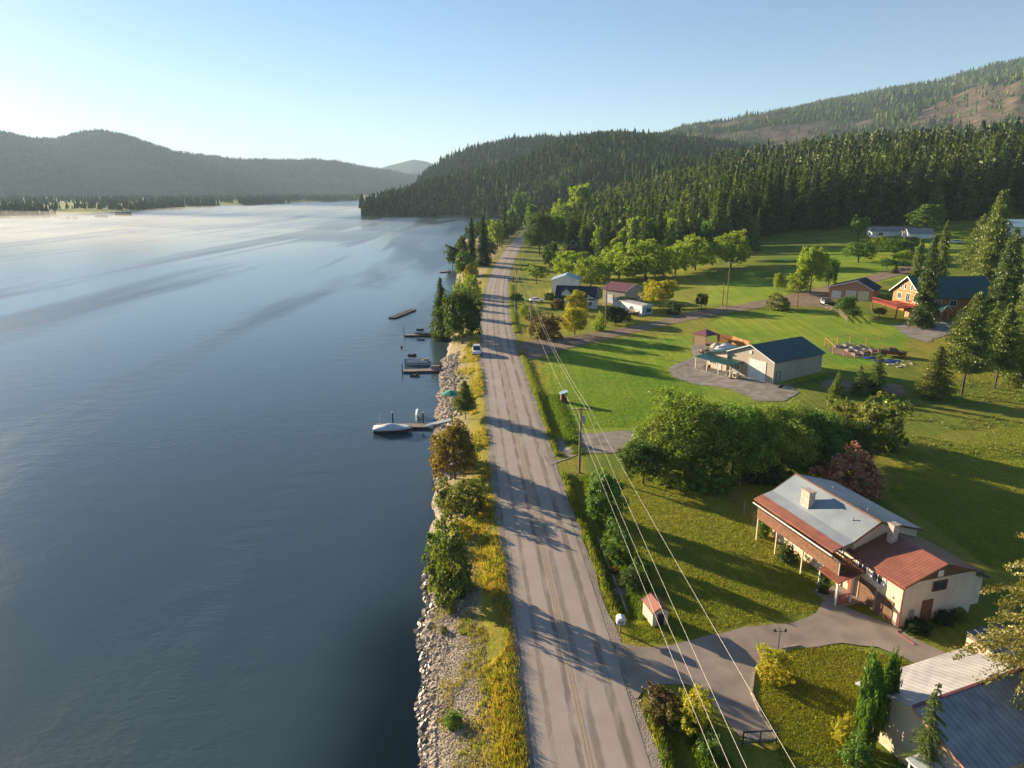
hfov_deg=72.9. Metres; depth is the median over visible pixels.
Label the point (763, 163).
conifer tree
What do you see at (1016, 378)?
conifer tree
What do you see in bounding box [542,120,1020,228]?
forest
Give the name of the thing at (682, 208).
conifer tree
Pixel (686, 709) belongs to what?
shrub
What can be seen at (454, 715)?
shrub
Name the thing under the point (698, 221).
broadleaf tree
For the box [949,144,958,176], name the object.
conifer tree
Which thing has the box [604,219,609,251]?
conifer tree
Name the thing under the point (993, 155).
conifer tree
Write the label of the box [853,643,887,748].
columnar conifer
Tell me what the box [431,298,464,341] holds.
broadleaf tree
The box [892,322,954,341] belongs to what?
gravel yard
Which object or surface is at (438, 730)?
pebbles
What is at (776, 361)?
workshop
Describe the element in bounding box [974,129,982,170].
conifer tree
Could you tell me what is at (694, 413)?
broadleaf tree
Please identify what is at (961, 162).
conifer tree
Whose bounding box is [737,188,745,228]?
conifer tree
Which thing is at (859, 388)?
conifer tree
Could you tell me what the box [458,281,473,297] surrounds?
shrub
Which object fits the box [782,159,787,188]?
conifer tree
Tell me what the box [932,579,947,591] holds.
window
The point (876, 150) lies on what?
conifer tree
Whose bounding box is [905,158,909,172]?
conifer tree
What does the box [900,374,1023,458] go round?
meadow grass
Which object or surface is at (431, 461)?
shrub
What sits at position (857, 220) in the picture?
broadleaf tree
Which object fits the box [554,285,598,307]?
house
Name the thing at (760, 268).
ground
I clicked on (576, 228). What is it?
conifer tree
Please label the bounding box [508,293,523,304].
round tree
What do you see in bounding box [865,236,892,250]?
round tree
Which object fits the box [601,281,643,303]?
barn
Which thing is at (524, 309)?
shrub
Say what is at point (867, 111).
forest
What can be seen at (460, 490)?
shrub
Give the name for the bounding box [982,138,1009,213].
conifer tree
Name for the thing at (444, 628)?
shrub
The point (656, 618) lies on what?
power line
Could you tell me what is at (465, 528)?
shrub
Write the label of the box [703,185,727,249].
conifer tree
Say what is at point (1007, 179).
conifer tree
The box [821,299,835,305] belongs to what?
parked car
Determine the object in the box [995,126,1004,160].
conifer tree
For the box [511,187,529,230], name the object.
broadleaf tree
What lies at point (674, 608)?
power line
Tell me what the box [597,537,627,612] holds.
stone edging
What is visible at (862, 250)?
round tree
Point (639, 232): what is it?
conifer tree
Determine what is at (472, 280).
shrub
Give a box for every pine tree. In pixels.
[450,380,479,418]
[943,291,999,394]
[982,303,1023,388]
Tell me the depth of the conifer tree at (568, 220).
411.20 m
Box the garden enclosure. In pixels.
[824,335,883,357]
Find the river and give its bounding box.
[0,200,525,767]
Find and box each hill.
[0,130,418,196]
[361,141,707,216]
[379,160,436,174]
[427,141,552,177]
[681,61,1023,145]
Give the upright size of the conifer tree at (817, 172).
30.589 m
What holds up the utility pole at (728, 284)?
on the ground at (760, 268)
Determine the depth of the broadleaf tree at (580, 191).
503.24 m
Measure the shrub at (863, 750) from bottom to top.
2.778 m
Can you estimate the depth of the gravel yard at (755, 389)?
129.58 m
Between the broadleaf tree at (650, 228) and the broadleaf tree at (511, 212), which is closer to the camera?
the broadleaf tree at (650, 228)
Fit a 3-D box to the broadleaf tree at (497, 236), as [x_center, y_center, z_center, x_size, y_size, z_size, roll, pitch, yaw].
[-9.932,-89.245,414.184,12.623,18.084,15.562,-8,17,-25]
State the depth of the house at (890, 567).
61.18 m
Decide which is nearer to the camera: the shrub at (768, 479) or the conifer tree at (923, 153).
the shrub at (768, 479)
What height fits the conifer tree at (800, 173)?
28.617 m
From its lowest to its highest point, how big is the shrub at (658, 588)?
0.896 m
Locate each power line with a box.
[573,410,715,763]
[576,408,730,767]
[586,410,746,767]
[593,415,794,766]
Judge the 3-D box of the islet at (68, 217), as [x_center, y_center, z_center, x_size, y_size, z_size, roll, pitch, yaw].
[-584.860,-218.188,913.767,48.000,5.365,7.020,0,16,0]
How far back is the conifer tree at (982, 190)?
303.73 m
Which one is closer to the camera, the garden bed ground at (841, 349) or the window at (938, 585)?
the window at (938, 585)
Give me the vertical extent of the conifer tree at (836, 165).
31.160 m
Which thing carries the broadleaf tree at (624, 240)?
on the ground at (760, 268)
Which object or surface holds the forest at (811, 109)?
on the hill at (1011, 104)
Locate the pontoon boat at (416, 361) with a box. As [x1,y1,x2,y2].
[404,358,430,364]
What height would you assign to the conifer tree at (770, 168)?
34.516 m
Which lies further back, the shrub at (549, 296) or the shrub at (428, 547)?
the shrub at (549, 296)
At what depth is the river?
91.43 m
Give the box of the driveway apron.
[538,431,634,465]
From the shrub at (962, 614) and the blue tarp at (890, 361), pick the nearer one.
the shrub at (962, 614)
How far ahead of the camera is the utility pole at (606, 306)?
180.66 m
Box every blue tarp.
[862,356,875,358]
[872,359,900,362]
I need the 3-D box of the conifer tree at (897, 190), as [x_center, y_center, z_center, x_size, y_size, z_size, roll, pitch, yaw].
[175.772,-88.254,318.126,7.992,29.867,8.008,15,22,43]
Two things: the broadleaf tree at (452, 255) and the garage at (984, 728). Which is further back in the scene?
the broadleaf tree at (452, 255)
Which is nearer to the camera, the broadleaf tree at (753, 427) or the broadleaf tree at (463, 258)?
the broadleaf tree at (753, 427)
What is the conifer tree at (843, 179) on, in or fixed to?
on the ground at (760, 268)
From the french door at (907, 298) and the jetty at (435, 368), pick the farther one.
the french door at (907, 298)
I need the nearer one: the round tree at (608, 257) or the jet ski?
the jet ski
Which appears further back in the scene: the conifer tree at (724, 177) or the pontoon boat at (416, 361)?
the conifer tree at (724, 177)
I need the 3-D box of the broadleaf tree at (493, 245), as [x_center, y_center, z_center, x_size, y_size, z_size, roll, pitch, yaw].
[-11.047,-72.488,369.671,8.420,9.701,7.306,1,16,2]
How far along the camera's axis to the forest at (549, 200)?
1040.01 m
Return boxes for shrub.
[421,507,473,607]
[424,526,450,556]
[429,450,447,473]
[430,557,452,591]
[432,475,458,510]
[439,624,447,633]
[440,477,488,514]
[441,708,463,731]
[446,596,457,615]
[448,515,476,542]
[452,276,463,294]
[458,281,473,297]
[462,262,478,277]
[463,273,481,296]
[469,452,480,464]
[518,300,529,314]
[523,308,543,320]
[523,311,563,340]
[543,292,554,299]
[549,298,563,308]
[591,311,604,331]
[600,516,633,564]
[608,565,618,573]
[616,577,624,587]
[618,567,651,590]
[629,555,655,575]
[635,681,688,729]
[642,451,695,489]
[650,584,669,596]
[660,300,683,314]
[666,683,719,738]
[666,714,681,732]
[682,449,739,497]
[696,725,727,759]
[729,449,788,485]
[754,520,770,538]
[755,643,799,686]
[762,444,812,483]
[764,291,790,310]
[776,540,800,565]
[804,446,840,478]
[808,440,887,502]
[816,572,831,594]
[821,394,879,432]
[830,711,860,745]
[836,728,875,767]
[846,391,915,453]
[905,616,935,636]
[930,608,954,627]
[950,606,969,623]
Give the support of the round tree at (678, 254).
on the ground at (760, 268)
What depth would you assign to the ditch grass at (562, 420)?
67.61 m
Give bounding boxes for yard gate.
[742,729,778,745]
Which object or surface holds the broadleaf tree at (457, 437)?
on the ground at (760, 268)
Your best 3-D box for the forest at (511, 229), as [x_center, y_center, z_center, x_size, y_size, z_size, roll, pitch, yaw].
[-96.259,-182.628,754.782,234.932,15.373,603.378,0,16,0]
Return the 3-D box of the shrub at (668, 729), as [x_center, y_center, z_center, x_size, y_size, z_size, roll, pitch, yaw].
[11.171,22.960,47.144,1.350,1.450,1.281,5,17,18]
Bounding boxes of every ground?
[0,186,1023,767]
[826,345,877,356]
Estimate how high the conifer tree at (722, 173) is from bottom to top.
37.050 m
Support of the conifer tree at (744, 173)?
on the ground at (760, 268)
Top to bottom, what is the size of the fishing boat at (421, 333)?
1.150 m
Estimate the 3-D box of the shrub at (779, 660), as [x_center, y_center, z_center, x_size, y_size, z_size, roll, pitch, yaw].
[19.322,20.642,51.151,3.044,2.951,2.715,0,16,-1]
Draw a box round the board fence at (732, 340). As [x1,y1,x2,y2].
[718,334,749,345]
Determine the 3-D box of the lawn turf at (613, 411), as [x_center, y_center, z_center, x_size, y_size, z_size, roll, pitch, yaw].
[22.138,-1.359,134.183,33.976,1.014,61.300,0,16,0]
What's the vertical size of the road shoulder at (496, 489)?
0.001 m
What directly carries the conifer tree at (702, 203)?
on the ground at (760, 268)
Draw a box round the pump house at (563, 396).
[559,390,567,402]
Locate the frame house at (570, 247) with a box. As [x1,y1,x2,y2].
[564,239,578,253]
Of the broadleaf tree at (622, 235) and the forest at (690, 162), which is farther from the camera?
the forest at (690, 162)
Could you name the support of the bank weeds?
on the ground at (760, 268)
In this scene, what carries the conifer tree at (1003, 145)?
on the ground at (760, 268)
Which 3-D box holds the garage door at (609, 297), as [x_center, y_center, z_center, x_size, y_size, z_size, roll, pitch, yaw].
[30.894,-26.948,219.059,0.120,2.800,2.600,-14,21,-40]
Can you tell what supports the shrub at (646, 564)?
on the ground at (760, 268)
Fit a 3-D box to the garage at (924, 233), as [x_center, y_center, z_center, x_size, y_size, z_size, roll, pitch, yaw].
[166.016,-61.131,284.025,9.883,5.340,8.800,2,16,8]
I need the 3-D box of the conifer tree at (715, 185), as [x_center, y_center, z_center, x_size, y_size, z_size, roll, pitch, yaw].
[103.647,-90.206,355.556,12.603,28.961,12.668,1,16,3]
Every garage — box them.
[828,277,881,300]
[855,648,1023,767]
[900,228,934,239]
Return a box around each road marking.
[483,247,538,767]
[495,239,593,767]
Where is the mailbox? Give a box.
[616,614,625,631]
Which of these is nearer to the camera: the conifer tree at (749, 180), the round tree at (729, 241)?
the round tree at (729, 241)
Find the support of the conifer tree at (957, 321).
on the ground at (760, 268)
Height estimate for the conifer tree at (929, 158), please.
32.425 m
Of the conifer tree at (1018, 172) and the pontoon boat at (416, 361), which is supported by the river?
the pontoon boat at (416, 361)
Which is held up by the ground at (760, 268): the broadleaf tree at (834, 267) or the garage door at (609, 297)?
the broadleaf tree at (834, 267)
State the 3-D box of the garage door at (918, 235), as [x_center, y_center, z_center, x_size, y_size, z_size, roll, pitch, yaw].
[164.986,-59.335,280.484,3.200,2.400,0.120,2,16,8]
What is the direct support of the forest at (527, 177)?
on the hill at (371, 212)
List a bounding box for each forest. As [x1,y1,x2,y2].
[0,128,416,196]
[0,192,361,216]
[361,128,782,215]
[370,131,760,215]
[382,130,738,215]
[391,204,523,238]
[399,133,735,214]
[400,131,762,214]
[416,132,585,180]
[467,144,807,213]
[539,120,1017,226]
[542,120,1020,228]
[653,57,1023,143]
[668,59,1023,142]
[675,63,1017,131]
[682,62,1023,148]
[685,57,1020,141]
[690,64,1023,139]
[695,60,1019,144]
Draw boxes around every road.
[482,231,650,767]
[515,265,926,359]
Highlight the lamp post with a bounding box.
[774,628,786,649]
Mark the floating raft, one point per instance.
(395, 316)
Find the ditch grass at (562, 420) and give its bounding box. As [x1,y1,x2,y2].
[546,393,739,767]
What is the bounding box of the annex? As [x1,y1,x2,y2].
[584,296,599,308]
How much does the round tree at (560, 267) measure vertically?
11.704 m
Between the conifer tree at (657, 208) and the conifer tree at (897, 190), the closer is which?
the conifer tree at (897, 190)
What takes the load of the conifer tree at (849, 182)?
on the ground at (760, 268)
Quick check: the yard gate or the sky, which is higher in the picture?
the sky
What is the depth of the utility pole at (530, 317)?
167.61 m
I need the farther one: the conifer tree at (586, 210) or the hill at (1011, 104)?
the hill at (1011, 104)
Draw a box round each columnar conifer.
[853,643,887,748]
[880,646,902,734]
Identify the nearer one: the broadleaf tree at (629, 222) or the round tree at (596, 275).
the round tree at (596, 275)
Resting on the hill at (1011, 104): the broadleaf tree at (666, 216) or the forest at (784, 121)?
the forest at (784, 121)
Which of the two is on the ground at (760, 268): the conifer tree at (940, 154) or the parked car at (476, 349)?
the conifer tree at (940, 154)
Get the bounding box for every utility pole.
[530,302,534,337]
[572,407,589,472]
[605,284,606,327]
[726,262,731,306]
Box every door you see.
[607,294,612,303]
[657,613,664,626]
[747,358,766,381]
[775,371,780,382]
[831,290,841,297]
[845,290,855,297]
[857,291,868,300]
[857,577,876,610]
[874,591,893,622]
[905,293,909,301]
[916,234,924,238]
[919,599,933,620]
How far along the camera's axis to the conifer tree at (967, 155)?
308.74 m
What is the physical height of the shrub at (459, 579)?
8.945 m
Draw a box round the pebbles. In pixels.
[426,545,496,767]
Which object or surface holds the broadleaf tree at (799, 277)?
on the ground at (760, 268)
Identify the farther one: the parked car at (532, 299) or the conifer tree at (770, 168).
the conifer tree at (770, 168)
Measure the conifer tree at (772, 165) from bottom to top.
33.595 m
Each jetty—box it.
[376,412,451,428]
[401,362,441,372]
[403,327,431,336]
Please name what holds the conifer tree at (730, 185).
on the ground at (760, 268)
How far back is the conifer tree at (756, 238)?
295.65 m
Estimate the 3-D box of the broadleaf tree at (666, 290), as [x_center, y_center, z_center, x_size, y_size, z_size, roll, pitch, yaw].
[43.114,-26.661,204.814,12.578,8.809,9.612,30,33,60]
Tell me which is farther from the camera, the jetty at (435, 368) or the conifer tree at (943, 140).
the conifer tree at (943, 140)
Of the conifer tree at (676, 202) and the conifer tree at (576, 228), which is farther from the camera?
the conifer tree at (576, 228)
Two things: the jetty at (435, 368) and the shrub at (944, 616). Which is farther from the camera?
the jetty at (435, 368)
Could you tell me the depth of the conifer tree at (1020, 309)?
149.72 m
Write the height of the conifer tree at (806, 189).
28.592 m
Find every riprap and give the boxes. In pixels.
[413,570,433,767]
[420,561,478,767]
[432,351,467,485]
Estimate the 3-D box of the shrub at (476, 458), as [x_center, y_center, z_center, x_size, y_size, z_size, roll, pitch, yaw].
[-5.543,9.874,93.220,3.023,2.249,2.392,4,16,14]
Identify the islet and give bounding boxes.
[56,216,80,218]
[114,212,133,215]
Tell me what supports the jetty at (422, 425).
in the river
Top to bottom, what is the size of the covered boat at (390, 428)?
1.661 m
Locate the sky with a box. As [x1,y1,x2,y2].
[0,0,1023,168]
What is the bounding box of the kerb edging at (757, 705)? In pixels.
[751,644,799,737]
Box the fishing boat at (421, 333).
[414,332,433,334]
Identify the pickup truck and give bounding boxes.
[877,347,905,357]
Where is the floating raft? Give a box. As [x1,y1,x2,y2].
[388,309,415,318]
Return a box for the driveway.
[611,601,944,738]
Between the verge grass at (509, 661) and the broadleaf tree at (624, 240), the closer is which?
the verge grass at (509, 661)
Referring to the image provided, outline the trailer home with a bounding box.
[612,297,653,315]
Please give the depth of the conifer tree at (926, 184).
307.01 m
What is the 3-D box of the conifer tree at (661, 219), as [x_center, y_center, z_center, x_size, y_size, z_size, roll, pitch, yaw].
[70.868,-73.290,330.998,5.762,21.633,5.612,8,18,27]
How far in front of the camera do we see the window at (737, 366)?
134.24 m
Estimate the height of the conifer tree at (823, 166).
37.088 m
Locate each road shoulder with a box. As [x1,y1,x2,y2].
[478,232,534,767]
[507,240,663,767]
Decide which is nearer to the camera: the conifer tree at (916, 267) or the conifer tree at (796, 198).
the conifer tree at (916, 267)
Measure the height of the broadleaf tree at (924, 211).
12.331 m
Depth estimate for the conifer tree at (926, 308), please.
163.87 m
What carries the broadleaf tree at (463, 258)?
on the ground at (760, 268)
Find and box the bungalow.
[866,226,914,237]
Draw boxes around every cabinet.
[727,370,732,376]
[732,371,739,377]
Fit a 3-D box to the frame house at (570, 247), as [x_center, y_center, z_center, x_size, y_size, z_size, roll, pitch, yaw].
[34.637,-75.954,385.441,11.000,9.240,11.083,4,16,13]
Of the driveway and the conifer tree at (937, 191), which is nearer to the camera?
the driveway
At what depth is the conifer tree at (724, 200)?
319.20 m
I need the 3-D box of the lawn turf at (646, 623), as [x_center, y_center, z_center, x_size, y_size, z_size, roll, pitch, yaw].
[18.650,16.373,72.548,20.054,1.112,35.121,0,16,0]
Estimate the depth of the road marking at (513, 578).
61.05 m
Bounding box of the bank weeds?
[431,556,505,767]
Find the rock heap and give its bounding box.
[710,342,720,348]
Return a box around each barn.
[550,272,581,292]
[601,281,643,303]
[995,219,1023,236]
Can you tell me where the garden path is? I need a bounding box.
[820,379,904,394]
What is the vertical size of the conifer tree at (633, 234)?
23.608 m
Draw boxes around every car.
[472,344,481,355]
[529,297,543,301]
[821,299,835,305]
[948,240,962,243]
[965,623,1019,656]
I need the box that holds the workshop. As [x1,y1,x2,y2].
[693,336,825,383]
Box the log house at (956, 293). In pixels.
[871,275,993,319]
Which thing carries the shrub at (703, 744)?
on the ground at (760, 268)
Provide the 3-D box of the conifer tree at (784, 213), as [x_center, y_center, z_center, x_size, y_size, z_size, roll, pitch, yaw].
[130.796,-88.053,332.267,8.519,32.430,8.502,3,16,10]
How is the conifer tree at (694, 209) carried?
on the ground at (760, 268)
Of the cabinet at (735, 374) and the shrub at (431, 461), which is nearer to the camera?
the shrub at (431, 461)
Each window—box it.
[733,364,739,369]
[858,559,868,575]
[871,569,883,586]
[897,292,901,298]
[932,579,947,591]
[949,300,956,306]
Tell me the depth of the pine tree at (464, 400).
110.32 m
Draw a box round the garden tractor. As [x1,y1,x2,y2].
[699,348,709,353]
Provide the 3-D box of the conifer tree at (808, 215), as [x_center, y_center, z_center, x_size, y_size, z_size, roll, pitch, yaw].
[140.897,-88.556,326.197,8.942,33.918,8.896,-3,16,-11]
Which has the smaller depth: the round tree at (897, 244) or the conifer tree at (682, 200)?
the round tree at (897, 244)
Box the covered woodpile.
[714,342,735,349]
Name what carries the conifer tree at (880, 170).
on the ground at (760, 268)
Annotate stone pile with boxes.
[613,585,636,598]
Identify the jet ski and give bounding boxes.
[415,408,421,418]
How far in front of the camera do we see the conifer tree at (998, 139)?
318.99 m
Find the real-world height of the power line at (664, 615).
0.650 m
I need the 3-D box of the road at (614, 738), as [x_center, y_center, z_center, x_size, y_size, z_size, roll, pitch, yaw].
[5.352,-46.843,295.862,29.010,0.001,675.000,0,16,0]
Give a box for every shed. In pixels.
[641,592,670,626]
[931,303,952,319]
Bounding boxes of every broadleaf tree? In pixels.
[429,418,477,478]
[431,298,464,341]
[441,289,486,343]
[443,244,459,266]
[453,250,474,276]
[455,235,467,263]
[487,220,504,249]
[487,240,498,254]
[506,207,516,227]
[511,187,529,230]
[521,211,558,254]
[522,263,550,283]
[525,202,541,225]
[540,241,562,268]
[543,210,569,248]
[551,196,576,217]
[559,306,588,334]
[564,289,589,311]
[568,183,594,212]
[585,467,629,525]
[590,225,604,248]
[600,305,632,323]
[609,237,617,249]
[616,226,626,241]
[616,438,671,484]
[617,222,622,232]
[617,296,639,304]
[622,203,636,221]
[622,236,627,246]
[622,408,697,465]
[625,216,639,239]
[626,383,756,473]
[638,217,656,243]
[638,279,677,307]
[659,218,676,246]
[662,209,673,235]
[686,214,702,234]
[692,401,786,480]
[700,214,732,242]
[737,239,752,259]
[744,398,821,469]
[751,213,759,232]
[772,272,783,290]
[784,406,856,468]
[786,268,811,293]
[796,245,833,291]
[817,414,885,466]
[822,256,840,285]
[834,296,857,315]
[849,215,872,240]
[904,203,947,228]
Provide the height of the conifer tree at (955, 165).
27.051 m
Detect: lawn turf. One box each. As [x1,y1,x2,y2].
[537,341,708,428]
[594,473,820,642]
[758,644,906,767]
[889,422,1023,573]
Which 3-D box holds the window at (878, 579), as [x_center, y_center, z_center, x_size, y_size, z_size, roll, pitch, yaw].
[31.129,16.454,58.981,0.150,1.080,1.180,-5,16,-16]
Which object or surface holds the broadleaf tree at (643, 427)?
on the ground at (760, 268)
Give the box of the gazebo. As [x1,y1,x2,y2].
[692,329,719,345]
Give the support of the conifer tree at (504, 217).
on the ground at (760, 268)
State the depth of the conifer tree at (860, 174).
329.21 m
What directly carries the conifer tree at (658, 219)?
on the ground at (760, 268)
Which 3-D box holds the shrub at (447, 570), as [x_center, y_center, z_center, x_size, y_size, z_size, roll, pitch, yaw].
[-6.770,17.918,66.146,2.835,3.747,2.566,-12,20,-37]
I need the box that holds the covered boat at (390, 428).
[373,423,411,433]
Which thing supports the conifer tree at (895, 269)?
on the ground at (760, 268)
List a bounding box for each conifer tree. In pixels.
[429,277,451,340]
[466,216,477,265]
[474,216,491,267]
[501,195,509,238]
[563,211,572,248]
[564,211,570,245]
[566,209,576,247]
[568,208,581,243]
[574,205,589,250]
[578,208,594,251]
[578,214,586,251]
[581,225,591,254]
[590,211,599,254]
[591,222,598,255]
[592,206,608,253]
[593,209,608,259]
[598,195,604,214]
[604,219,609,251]
[606,215,617,246]
[610,210,617,240]
[627,209,638,250]
[635,185,643,208]
[636,214,642,242]
[638,220,650,257]
[648,198,655,221]
[653,198,660,216]
[655,207,659,227]
[655,218,663,256]
[657,209,663,234]
[670,200,684,246]
[671,194,677,217]
[673,206,678,229]
[676,204,686,232]
[678,193,686,220]
[683,194,693,233]
[686,215,695,246]
[689,211,699,249]
[691,194,696,217]
[698,194,705,220]
[699,198,708,238]
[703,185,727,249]
[703,192,716,235]
[704,212,713,251]
[705,187,711,208]
[708,179,724,250]
[708,180,717,202]
[708,189,714,215]
[718,167,723,204]
[720,169,733,232]
[721,180,727,218]
[725,174,736,219]
[725,191,733,233]
[726,179,737,234]
[728,171,744,232]
[733,166,741,197]
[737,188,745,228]
[739,172,750,214]
[740,170,746,200]
[740,188,754,240]
[745,170,754,201]
[750,180,757,214]
[750,208,762,250]
[752,155,766,201]
[753,166,766,217]
[754,171,778,233]
[756,158,765,200]
[757,180,775,236]
[766,160,774,181]
[766,162,773,188]
[767,175,778,232]
[772,160,780,183]
[775,166,792,231]
[778,167,781,186]
[778,167,786,222]
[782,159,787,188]
[786,162,796,205]
[787,169,798,223]
[788,155,814,228]
[789,161,811,228]
[790,166,799,195]
[790,170,802,211]
[796,171,810,228]
[798,159,817,230]
[801,147,810,173]
[811,153,841,229]
[813,162,819,201]
[818,153,822,175]
[819,148,831,184]
[822,168,839,228]
[827,369,845,397]
[831,160,839,210]
[832,157,838,181]
[835,156,846,192]
[835,157,853,222]
[837,145,844,180]
[837,152,852,219]
[838,157,850,211]
[839,161,858,225]
[848,365,868,396]
[849,149,875,223]
[854,160,863,204]
[856,142,864,191]
[858,153,877,214]
[861,144,879,185]
[861,146,867,185]
[863,350,887,393]
[865,169,875,218]
[866,145,902,225]
[871,148,888,202]
[874,145,884,180]
[876,140,890,175]
[888,142,908,215]
[889,158,902,221]
[891,144,903,179]
[891,264,900,272]
[895,157,921,224]
[896,682,947,767]
[899,146,923,218]
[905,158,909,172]
[905,234,942,329]
[906,238,925,275]
[907,149,911,173]
[912,345,956,402]
[915,140,939,220]
[919,135,933,180]
[919,145,933,186]
[920,142,926,169]
[922,158,947,221]
[931,158,939,187]
[934,144,942,185]
[935,146,956,220]
[935,220,951,275]
[938,144,951,181]
[939,134,946,154]
[943,307,967,341]
[948,158,957,188]
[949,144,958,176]
[949,532,1023,710]
[950,214,989,269]
[954,155,963,181]
[958,144,970,217]
[959,135,971,191]
[964,135,992,217]
[965,189,1017,289]
[967,131,976,172]
[971,132,985,193]
[973,139,997,211]
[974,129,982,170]
[976,139,998,187]
[979,302,1003,371]
[981,156,1002,217]
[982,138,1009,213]
[984,225,1023,319]
[991,155,1015,215]
[992,133,999,164]
[993,303,1023,387]
[994,133,1001,163]
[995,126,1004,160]
[997,140,1006,174]
[1002,126,1022,188]
[1006,139,1012,163]
[1008,134,1023,207]
[1009,125,1023,159]
[1014,279,1023,320]
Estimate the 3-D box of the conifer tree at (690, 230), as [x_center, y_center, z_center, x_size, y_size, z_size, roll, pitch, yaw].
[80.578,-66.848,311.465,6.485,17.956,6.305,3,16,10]
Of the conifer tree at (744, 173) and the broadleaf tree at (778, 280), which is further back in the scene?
the conifer tree at (744, 173)
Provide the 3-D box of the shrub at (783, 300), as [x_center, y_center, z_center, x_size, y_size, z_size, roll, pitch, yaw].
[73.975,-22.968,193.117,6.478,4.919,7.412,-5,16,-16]
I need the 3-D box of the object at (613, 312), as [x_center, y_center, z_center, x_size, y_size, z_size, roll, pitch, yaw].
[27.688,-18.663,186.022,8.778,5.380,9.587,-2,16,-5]
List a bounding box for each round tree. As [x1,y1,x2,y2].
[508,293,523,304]
[550,250,593,278]
[569,255,610,285]
[599,242,642,278]
[613,238,675,279]
[658,243,697,274]
[676,232,716,269]
[695,293,708,308]
[712,228,753,267]
[840,241,876,262]
[844,308,863,319]
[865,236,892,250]
[872,307,886,318]
[874,257,897,268]
[876,238,915,255]
[891,250,915,264]
[900,236,926,250]
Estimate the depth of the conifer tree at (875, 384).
120.98 m
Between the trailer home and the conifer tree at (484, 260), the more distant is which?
the conifer tree at (484, 260)
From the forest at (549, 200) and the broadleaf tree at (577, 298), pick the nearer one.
the broadleaf tree at (577, 298)
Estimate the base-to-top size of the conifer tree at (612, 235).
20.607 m
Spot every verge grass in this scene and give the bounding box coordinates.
[445,335,529,767]
[508,283,676,767]
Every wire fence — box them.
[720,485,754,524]
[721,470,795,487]
[825,304,847,320]
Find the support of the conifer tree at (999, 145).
on the ground at (760, 268)
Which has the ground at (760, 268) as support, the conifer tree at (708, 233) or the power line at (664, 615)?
the conifer tree at (708, 233)
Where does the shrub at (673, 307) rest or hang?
on the ground at (760, 268)
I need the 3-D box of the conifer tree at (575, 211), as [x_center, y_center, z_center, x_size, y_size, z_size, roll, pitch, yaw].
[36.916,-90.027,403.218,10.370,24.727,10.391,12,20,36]
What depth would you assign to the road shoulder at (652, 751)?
62.92 m
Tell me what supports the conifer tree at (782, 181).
on the ground at (760, 268)
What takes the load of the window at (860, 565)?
in the house at (890, 567)
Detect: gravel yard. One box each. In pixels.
[668,343,799,400]
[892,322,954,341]
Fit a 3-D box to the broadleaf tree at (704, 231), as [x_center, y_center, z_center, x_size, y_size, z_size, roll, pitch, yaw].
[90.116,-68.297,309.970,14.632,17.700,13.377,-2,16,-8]
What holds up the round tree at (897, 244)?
on the ground at (760, 268)
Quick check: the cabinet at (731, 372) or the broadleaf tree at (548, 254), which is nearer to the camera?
the cabinet at (731, 372)
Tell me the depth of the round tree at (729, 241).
261.84 m
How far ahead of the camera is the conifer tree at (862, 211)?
321.18 m
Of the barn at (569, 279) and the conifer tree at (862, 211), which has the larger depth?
the conifer tree at (862, 211)
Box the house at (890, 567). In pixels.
[753,473,989,643]
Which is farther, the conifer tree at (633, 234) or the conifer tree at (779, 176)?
the conifer tree at (779, 176)
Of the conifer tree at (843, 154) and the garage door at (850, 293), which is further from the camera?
the conifer tree at (843, 154)
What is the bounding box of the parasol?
[441,390,456,401]
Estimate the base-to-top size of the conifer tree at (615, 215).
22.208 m
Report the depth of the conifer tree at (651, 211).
336.00 m

